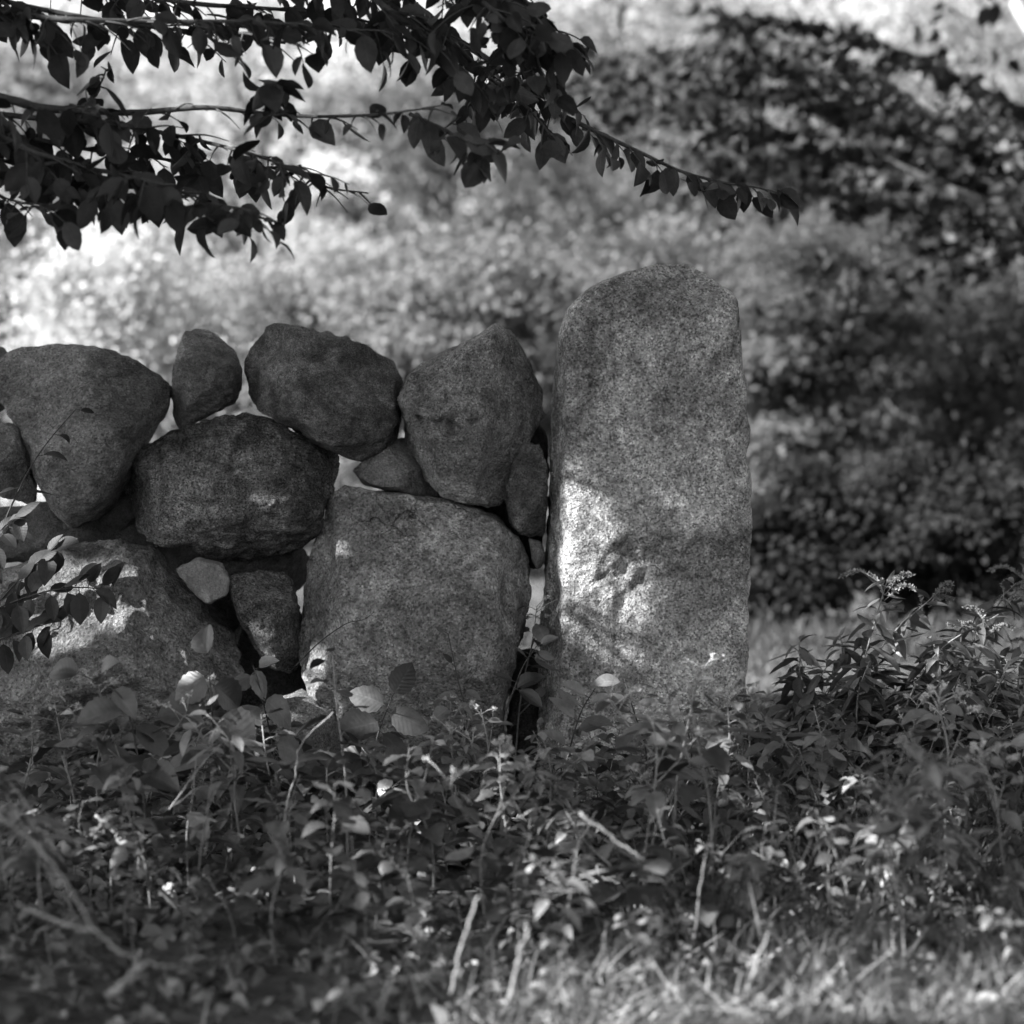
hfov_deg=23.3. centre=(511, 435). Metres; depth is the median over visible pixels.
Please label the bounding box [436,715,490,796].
herb
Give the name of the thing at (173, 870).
bramble
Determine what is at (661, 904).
herb
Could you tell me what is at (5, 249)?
tree
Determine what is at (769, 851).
weed
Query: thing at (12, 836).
herb
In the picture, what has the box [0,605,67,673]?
sapling
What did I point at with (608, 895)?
bramble
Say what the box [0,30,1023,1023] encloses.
ground
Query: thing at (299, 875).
weed
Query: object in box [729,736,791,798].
goldenrod
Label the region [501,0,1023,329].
maple tree
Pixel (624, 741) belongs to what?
seed plant
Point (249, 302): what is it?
shrub
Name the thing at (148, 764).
seed plant
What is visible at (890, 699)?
goldenrod
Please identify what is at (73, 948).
bramble
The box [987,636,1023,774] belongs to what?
goldenrod
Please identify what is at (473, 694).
sprig
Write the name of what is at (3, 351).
boulder
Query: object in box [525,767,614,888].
herb
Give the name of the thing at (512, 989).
dead stalk
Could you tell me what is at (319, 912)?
bramble
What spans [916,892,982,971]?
bramble
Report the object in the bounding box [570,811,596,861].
dead stalk
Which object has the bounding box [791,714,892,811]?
goldenrod
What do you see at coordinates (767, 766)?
bramble
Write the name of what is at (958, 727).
goldenrod
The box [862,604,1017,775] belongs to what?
goldenrod
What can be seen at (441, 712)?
herb
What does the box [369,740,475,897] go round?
weed
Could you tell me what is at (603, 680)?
sprig
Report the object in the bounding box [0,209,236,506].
shrub
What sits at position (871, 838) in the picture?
seed plant
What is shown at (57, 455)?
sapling
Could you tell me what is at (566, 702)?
sprig
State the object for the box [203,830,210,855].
dead stalk
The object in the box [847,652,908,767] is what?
goldenrod
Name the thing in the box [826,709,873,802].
weed
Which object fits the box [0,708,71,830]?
weed
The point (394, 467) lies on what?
stone
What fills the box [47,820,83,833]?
wood piece
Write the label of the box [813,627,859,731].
goldenrod
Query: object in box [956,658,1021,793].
goldenrod
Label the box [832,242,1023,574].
shrub
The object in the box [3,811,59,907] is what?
herb
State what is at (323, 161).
sky
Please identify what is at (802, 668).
goldenrod
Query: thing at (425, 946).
herb
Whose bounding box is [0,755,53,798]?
bramble
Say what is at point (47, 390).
boulder
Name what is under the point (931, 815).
herb
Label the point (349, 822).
weed
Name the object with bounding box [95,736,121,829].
herb
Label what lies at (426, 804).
weed
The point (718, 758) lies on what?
weed
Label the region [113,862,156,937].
herb
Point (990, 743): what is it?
goldenrod
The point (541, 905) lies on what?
herb
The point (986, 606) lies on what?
goldenrod
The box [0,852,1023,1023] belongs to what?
grass
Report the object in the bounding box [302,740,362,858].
weed
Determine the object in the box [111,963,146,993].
wood piece
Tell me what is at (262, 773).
weed
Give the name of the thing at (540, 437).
stone
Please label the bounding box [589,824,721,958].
bramble
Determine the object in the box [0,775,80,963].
herb
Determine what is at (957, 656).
goldenrod
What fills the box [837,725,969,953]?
herb
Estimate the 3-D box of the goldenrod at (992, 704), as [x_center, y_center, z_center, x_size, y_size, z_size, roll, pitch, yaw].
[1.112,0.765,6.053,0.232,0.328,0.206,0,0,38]
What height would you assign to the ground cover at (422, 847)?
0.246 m
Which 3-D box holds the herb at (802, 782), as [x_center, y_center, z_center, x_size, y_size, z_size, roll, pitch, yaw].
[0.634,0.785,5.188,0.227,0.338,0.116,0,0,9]
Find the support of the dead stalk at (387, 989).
on the ground at (381, 939)
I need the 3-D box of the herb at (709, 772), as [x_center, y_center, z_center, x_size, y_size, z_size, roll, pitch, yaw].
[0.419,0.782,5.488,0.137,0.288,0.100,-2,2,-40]
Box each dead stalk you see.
[95,814,119,841]
[169,741,222,809]
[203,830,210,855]
[284,712,333,819]
[377,972,392,1020]
[449,896,479,994]
[506,927,529,1003]
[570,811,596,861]
[579,812,645,861]
[645,788,673,883]
[688,815,717,959]
[743,932,770,999]
[852,843,883,935]
[968,826,1010,889]
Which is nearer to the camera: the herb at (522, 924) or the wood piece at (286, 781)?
the herb at (522, 924)
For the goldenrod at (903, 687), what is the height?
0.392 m
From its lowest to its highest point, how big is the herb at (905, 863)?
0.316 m
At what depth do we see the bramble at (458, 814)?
5.15 m
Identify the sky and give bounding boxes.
[14,0,998,324]
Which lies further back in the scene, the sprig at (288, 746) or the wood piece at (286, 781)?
the sprig at (288, 746)
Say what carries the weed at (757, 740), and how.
on the ground at (381, 939)
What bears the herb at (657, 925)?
on the ground at (381, 939)
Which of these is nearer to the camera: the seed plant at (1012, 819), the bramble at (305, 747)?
the seed plant at (1012, 819)
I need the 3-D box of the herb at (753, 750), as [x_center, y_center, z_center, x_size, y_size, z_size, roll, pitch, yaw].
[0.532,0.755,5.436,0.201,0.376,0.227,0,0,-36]
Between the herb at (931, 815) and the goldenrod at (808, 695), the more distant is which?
the goldenrod at (808, 695)
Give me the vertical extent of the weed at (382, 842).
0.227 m
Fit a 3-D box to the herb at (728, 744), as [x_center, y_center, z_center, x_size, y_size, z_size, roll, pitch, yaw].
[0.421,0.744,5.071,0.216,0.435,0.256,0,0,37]
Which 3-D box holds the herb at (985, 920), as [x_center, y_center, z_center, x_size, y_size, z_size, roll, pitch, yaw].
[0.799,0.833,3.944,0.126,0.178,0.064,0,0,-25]
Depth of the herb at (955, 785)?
5.15 m
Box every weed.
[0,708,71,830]
[0,739,9,765]
[0,758,49,937]
[11,682,102,833]
[36,750,129,881]
[52,797,122,898]
[71,704,158,876]
[91,763,188,907]
[109,735,197,830]
[132,769,172,856]
[147,750,220,887]
[169,722,227,831]
[169,767,236,917]
[170,760,228,831]
[223,725,278,844]
[225,708,322,822]
[237,822,315,964]
[255,796,322,897]
[257,751,296,819]
[260,716,338,846]
[290,648,392,877]
[297,915,372,1012]
[301,775,374,927]
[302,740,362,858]
[319,833,386,949]
[330,748,382,836]
[333,737,405,870]
[360,731,422,790]
[367,818,418,929]
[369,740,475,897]
[383,735,453,870]
[384,860,452,961]
[483,812,550,929]
[489,831,555,967]
[515,755,548,802]
[561,721,619,796]
[595,722,639,796]
[597,770,647,850]
[632,807,698,916]
[635,676,762,891]
[731,819,809,918]
[740,684,806,761]
[788,795,816,864]
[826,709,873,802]
[833,899,890,991]
[864,752,958,910]
[993,715,1023,782]
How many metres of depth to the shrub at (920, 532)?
11.45 m
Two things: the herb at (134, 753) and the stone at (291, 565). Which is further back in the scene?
the stone at (291, 565)
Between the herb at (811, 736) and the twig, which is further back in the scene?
the twig
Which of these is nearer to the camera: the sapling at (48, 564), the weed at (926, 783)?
the weed at (926, 783)
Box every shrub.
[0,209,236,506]
[0,289,61,422]
[140,230,366,555]
[206,216,471,489]
[258,218,612,528]
[465,202,810,546]
[717,219,1005,512]
[747,442,876,630]
[770,425,1023,622]
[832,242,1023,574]
[962,409,1023,615]
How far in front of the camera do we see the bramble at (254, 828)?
5.54 m
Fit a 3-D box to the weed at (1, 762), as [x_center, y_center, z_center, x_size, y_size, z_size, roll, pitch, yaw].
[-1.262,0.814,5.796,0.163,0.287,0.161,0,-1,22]
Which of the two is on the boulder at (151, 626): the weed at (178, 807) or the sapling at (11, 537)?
the sapling at (11, 537)
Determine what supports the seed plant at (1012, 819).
on the ground at (381, 939)
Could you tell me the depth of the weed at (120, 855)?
4.66 m
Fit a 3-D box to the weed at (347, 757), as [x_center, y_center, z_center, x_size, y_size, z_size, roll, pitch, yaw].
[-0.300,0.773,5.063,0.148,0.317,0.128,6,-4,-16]
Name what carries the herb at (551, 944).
on the ground at (381, 939)
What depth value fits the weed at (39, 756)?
5.46 m
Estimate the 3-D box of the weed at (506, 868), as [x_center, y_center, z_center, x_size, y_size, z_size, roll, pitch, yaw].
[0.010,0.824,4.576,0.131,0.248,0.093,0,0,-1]
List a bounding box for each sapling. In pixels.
[0,408,93,583]
[0,501,39,569]
[0,534,78,627]
[0,562,124,633]
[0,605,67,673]
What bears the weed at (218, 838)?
on the ground at (381, 939)
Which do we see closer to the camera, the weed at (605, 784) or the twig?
the weed at (605, 784)
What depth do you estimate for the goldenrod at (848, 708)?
5.84 m
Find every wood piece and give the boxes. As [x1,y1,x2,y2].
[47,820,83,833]
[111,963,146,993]
[279,775,321,799]
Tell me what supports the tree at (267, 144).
on the ground at (381, 939)
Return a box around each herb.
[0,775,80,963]
[2,809,37,902]
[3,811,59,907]
[36,764,83,833]
[86,768,143,908]
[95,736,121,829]
[99,747,167,826]
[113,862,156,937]
[162,695,287,869]
[171,872,211,954]
[176,923,202,987]
[181,761,220,811]
[183,755,267,870]
[220,947,254,989]
[252,773,326,881]
[405,935,444,993]
[430,690,484,829]
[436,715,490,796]
[469,737,551,874]
[475,762,510,816]
[494,881,541,975]
[497,717,601,847]
[507,846,605,973]
[522,792,601,912]
[523,731,601,831]
[524,727,563,827]
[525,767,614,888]
[536,827,579,884]
[540,935,592,1014]
[613,895,692,998]
[624,751,702,850]
[624,889,676,958]
[641,693,772,845]
[680,729,728,809]
[695,839,747,917]
[704,693,817,834]
[711,775,788,897]
[714,846,767,949]
[745,700,855,850]
[757,918,780,980]
[761,730,869,864]
[761,774,830,882]
[782,869,812,948]
[794,805,891,934]
[815,725,887,808]
[827,772,877,893]
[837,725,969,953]
[845,801,952,952]
[850,746,986,929]
[871,728,928,780]
[877,770,962,889]
[922,636,1022,813]
[923,808,992,919]
[930,780,978,825]
[935,734,1020,839]
[938,740,988,822]
[976,906,1023,995]
[991,869,1023,936]
[1004,630,1023,756]
[1004,692,1023,728]
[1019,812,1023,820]
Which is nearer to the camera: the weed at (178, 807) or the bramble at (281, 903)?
the bramble at (281, 903)
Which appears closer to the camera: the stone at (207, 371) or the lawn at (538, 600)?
the stone at (207, 371)
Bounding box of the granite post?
[535,263,751,800]
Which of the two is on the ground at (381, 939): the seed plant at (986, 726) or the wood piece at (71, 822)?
the seed plant at (986, 726)
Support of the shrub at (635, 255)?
on the lawn at (538, 600)
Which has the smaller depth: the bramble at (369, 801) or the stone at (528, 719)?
the bramble at (369, 801)
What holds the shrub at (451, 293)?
on the lawn at (538, 600)
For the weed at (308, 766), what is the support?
on the ground at (381, 939)
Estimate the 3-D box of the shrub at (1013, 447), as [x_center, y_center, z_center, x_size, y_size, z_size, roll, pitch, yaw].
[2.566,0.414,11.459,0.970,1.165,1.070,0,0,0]
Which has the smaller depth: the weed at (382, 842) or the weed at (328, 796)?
the weed at (382, 842)
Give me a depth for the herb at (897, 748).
5.77 m
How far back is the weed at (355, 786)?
5.62 m
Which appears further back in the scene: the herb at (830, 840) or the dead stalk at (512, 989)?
the herb at (830, 840)
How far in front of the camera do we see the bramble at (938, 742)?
5.80 m
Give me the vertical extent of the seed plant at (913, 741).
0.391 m
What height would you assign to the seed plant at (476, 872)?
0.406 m
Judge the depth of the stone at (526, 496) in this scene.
6.06 m
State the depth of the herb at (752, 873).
4.39 m
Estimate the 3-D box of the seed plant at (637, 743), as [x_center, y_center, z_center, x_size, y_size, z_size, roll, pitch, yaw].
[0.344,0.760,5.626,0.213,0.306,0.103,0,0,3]
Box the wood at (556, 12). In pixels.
[0,0,1023,414]
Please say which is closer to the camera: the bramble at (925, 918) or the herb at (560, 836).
the bramble at (925, 918)
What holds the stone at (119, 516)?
on the stone at (45, 524)
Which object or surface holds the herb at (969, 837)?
on the ground at (381, 939)
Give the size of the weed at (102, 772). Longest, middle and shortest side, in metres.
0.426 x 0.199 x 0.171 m
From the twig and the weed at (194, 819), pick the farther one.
the twig
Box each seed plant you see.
[47,676,204,863]
[422,734,559,940]
[429,695,487,833]
[447,700,513,842]
[506,595,558,774]
[596,652,760,893]
[611,695,723,911]
[615,754,699,879]
[618,706,706,808]
[854,793,921,922]
[875,691,965,812]
[901,680,992,885]
[947,709,1012,799]
[952,738,1023,915]
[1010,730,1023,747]
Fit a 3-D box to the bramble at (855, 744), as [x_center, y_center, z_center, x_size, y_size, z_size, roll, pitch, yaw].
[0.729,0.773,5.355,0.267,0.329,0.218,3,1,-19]
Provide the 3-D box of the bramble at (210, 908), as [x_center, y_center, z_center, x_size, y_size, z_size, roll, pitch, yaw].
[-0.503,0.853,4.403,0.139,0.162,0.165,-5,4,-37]
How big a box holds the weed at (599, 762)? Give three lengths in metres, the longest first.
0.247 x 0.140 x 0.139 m
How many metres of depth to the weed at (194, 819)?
4.89 m
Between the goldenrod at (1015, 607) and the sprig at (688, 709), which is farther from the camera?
the goldenrod at (1015, 607)
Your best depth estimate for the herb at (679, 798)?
5.16 m
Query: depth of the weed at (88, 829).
4.79 m
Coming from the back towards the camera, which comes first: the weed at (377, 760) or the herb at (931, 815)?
the weed at (377, 760)
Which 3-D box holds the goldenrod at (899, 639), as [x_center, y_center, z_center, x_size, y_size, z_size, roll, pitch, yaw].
[0.893,0.635,5.987,0.372,0.568,0.226,0,0,0]
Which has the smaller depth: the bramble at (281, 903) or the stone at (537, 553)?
the bramble at (281, 903)
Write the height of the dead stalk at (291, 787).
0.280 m
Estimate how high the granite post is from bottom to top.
1.425 m
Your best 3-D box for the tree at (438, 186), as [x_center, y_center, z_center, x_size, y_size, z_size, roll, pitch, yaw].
[-0.600,-1.821,24.120,3.484,4.213,3.238,0,0,0]
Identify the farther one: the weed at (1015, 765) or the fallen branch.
the weed at (1015, 765)
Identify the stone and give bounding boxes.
[0,501,156,562]
[98,491,135,530]
[156,545,308,630]
[171,328,242,428]
[176,557,229,603]
[211,612,306,754]
[229,570,301,673]
[246,689,348,801]
[353,437,438,496]
[501,424,549,568]
[504,442,548,537]
[506,648,538,791]
[529,538,544,568]
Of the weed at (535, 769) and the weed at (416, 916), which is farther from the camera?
the weed at (535, 769)
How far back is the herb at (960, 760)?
5.37 m
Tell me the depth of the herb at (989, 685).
5.89 m
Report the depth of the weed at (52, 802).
5.01 m
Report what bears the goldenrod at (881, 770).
on the ground at (381, 939)
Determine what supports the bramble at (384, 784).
on the ground at (381, 939)
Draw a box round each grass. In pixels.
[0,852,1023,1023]
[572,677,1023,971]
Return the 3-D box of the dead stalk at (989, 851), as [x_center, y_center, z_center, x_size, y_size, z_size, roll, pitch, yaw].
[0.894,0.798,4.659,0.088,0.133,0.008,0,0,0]
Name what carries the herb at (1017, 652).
on the ground at (381, 939)
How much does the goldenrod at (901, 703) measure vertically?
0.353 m
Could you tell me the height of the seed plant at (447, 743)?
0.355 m
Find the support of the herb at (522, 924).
on the ground at (381, 939)
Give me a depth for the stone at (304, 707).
5.97 m
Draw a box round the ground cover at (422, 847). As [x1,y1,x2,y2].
[0,735,1023,1023]
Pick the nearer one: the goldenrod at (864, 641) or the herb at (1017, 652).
the herb at (1017, 652)
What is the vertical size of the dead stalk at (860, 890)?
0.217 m
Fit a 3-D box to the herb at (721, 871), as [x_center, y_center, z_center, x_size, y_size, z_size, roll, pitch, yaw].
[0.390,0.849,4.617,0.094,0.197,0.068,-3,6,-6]
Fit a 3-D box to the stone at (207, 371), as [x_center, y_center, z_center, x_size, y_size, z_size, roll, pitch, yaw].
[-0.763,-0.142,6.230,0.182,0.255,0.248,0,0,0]
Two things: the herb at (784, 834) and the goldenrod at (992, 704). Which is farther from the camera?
the goldenrod at (992, 704)
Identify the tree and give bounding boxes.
[0,0,198,287]
[0,0,799,262]
[0,130,220,412]
[83,0,414,352]
[272,40,626,352]
[462,0,912,311]
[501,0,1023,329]
[680,195,1019,484]
[737,0,1023,261]
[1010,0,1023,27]
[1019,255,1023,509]
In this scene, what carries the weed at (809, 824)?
on the ground at (381, 939)
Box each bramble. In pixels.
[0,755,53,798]
[0,808,83,916]
[0,867,32,902]
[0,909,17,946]
[38,905,121,966]
[105,827,182,903]
[185,868,266,952]
[209,864,290,940]
[211,766,282,839]
[273,727,358,815]
[281,872,368,960]
[350,764,427,841]
[353,762,415,809]
[356,842,468,935]
[398,767,491,871]
[515,756,615,837]
[546,807,670,925]
[576,774,622,834]
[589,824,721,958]
[677,762,787,853]
[688,775,790,866]
[736,731,834,829]
[782,712,915,844]
[869,693,954,789]
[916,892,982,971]
[941,788,1000,839]
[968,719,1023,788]
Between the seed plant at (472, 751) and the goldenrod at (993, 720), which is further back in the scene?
the goldenrod at (993, 720)
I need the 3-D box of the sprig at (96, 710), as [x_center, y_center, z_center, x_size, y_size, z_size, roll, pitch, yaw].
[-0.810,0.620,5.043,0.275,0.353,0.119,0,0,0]
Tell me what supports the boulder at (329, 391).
on the stone at (394, 467)
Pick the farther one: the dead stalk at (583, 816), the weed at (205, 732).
the weed at (205, 732)
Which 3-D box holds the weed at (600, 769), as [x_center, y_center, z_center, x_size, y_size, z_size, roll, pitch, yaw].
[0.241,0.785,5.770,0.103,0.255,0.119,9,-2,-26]
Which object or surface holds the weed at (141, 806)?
on the ground at (381, 939)
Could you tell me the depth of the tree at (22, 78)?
28.51 m
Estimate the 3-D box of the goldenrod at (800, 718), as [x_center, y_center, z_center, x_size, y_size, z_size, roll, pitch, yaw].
[0.688,0.769,5.942,0.224,0.300,0.184,0,0,42]
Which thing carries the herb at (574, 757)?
on the ground at (381, 939)
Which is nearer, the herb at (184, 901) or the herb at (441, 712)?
the herb at (184, 901)
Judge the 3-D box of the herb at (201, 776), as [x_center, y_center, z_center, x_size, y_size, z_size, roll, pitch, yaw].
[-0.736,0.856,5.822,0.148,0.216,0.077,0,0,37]
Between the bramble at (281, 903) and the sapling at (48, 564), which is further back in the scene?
the sapling at (48, 564)
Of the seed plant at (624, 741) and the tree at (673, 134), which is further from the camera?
the tree at (673, 134)
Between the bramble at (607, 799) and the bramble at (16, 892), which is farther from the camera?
the bramble at (607, 799)
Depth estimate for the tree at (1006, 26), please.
26.81 m
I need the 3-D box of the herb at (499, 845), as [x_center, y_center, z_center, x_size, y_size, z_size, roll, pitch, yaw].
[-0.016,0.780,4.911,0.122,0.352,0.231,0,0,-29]
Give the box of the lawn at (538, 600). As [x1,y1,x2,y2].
[6,537,1023,748]
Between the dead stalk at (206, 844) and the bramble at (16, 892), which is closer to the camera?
the bramble at (16, 892)
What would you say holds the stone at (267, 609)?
on the stone at (304, 707)
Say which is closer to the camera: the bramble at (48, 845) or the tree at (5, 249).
the bramble at (48, 845)
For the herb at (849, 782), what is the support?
on the ground at (381, 939)
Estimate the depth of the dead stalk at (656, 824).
4.66 m
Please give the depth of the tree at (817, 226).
20.00 m
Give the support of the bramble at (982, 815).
on the ground at (381, 939)
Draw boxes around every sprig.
[49,655,179,817]
[157,624,266,806]
[222,655,306,799]
[328,662,428,786]
[435,627,489,765]
[493,635,558,710]
[534,680,624,826]
[591,673,673,803]
[657,698,719,772]
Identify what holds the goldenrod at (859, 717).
on the ground at (381, 939)
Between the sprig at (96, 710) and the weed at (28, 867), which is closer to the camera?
the weed at (28, 867)
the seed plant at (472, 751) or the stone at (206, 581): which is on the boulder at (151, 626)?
the stone at (206, 581)
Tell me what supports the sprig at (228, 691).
on the ground at (381, 939)
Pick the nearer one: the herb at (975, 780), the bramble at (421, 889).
the bramble at (421, 889)
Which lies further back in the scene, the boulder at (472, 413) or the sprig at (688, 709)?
the boulder at (472, 413)
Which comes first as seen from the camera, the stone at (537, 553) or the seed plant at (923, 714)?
the seed plant at (923, 714)
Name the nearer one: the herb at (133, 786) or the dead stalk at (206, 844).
the herb at (133, 786)
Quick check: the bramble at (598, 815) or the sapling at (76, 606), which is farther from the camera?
the sapling at (76, 606)
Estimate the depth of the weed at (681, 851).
4.56 m
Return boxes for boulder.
[0,343,171,528]
[0,346,6,411]
[0,423,36,503]
[0,538,244,764]
[125,412,339,561]
[244,323,402,461]
[298,485,531,800]
[397,323,544,507]
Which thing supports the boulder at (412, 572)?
on the ground at (381, 939)
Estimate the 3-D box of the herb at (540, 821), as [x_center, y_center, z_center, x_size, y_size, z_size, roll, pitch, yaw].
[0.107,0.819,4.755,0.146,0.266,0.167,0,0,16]
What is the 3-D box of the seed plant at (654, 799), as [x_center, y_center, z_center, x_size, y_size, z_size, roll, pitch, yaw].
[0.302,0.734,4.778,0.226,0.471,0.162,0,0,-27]
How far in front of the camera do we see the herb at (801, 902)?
4.46 m
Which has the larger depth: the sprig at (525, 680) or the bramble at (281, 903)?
the sprig at (525, 680)
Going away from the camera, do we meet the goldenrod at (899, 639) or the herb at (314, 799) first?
the herb at (314, 799)
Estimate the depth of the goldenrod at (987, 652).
5.98 m
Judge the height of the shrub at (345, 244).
2.753 m
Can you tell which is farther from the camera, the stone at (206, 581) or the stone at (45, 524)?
the stone at (45, 524)
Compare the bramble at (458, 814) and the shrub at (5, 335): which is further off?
the shrub at (5, 335)
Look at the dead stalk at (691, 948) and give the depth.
4.25 m
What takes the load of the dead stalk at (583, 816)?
on the ground at (381, 939)
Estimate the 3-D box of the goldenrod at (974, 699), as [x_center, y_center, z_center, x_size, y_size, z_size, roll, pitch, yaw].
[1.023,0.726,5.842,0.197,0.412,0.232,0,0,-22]
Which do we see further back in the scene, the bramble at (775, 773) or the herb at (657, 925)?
the bramble at (775, 773)
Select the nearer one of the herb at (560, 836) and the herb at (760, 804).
the herb at (560, 836)
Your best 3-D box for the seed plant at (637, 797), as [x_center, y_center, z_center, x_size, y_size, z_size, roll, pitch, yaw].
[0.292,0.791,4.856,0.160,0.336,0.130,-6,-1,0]
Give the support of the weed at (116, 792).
on the ground at (381, 939)
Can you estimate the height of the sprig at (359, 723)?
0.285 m
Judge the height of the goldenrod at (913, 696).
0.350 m
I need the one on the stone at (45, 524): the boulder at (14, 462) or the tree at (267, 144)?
the boulder at (14, 462)
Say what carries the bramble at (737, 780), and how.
on the ground at (381, 939)
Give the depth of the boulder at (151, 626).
5.92 m
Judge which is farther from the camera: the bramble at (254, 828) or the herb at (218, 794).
the bramble at (254, 828)
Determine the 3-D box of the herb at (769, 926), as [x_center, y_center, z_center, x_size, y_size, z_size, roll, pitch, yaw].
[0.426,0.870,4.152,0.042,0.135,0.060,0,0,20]
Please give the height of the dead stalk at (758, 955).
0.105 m
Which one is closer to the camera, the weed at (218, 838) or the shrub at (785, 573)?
the weed at (218, 838)
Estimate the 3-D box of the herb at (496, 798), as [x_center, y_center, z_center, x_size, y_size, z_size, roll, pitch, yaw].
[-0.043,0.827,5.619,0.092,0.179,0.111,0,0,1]
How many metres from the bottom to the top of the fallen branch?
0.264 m
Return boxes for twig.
[295,612,373,665]
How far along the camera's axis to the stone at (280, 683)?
6.28 m
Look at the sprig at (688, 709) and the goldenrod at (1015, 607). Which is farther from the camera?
the goldenrod at (1015, 607)
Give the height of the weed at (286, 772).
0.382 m
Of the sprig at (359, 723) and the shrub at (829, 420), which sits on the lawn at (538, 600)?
the shrub at (829, 420)
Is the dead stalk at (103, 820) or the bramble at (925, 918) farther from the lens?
the dead stalk at (103, 820)
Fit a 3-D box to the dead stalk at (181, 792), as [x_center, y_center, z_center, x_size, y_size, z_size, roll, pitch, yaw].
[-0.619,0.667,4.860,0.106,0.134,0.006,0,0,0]
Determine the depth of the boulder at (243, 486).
6.05 m
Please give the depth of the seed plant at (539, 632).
6.10 m
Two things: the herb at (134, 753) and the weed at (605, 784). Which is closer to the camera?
the weed at (605, 784)
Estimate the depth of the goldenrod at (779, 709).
6.04 m
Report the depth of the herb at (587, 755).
5.14 m
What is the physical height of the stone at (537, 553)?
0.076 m
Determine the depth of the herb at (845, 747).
5.66 m
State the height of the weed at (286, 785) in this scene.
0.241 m
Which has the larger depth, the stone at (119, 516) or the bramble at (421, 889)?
the stone at (119, 516)
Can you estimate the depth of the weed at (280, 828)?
4.65 m
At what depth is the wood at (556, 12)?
36.79 m
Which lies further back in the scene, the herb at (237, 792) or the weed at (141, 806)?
the weed at (141, 806)
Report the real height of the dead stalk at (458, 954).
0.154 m
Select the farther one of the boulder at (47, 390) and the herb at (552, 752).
the boulder at (47, 390)
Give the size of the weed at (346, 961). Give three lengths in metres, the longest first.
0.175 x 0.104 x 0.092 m
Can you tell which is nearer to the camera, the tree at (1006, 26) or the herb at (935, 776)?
the herb at (935, 776)
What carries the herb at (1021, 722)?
on the ground at (381, 939)
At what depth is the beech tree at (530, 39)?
5.09 m
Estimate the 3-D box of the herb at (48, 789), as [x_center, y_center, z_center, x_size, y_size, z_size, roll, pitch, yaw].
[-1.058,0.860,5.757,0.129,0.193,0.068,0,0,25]
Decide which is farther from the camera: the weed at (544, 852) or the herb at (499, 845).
the herb at (499, 845)
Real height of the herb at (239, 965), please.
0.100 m
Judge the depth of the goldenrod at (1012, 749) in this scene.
5.92 m
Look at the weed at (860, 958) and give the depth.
4.02 m
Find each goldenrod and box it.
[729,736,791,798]
[754,634,829,769]
[760,696,853,800]
[766,645,839,729]
[782,659,845,777]
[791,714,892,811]
[797,681,886,793]
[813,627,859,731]
[821,660,894,791]
[825,580,954,774]
[827,568,917,765]
[834,743,936,819]
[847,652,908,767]
[859,680,912,779]
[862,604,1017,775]
[868,676,936,766]
[871,655,944,760]
[888,712,971,785]
[892,683,969,790]
[902,577,1023,745]
[914,656,999,762]
[926,639,981,760]
[941,728,1023,825]
[943,643,1019,778]
[950,563,1023,738]
[952,682,1019,792]
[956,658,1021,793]
[977,683,1023,798]
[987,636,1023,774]
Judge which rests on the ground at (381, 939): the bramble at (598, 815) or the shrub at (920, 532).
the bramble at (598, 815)
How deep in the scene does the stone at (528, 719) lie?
6.21 m
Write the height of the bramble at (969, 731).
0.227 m
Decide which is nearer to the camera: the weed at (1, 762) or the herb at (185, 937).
the herb at (185, 937)
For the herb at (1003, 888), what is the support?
on the ground at (381, 939)
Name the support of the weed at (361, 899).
on the ground at (381, 939)
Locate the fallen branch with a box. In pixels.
[0,816,188,969]
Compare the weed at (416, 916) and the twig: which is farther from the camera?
the twig

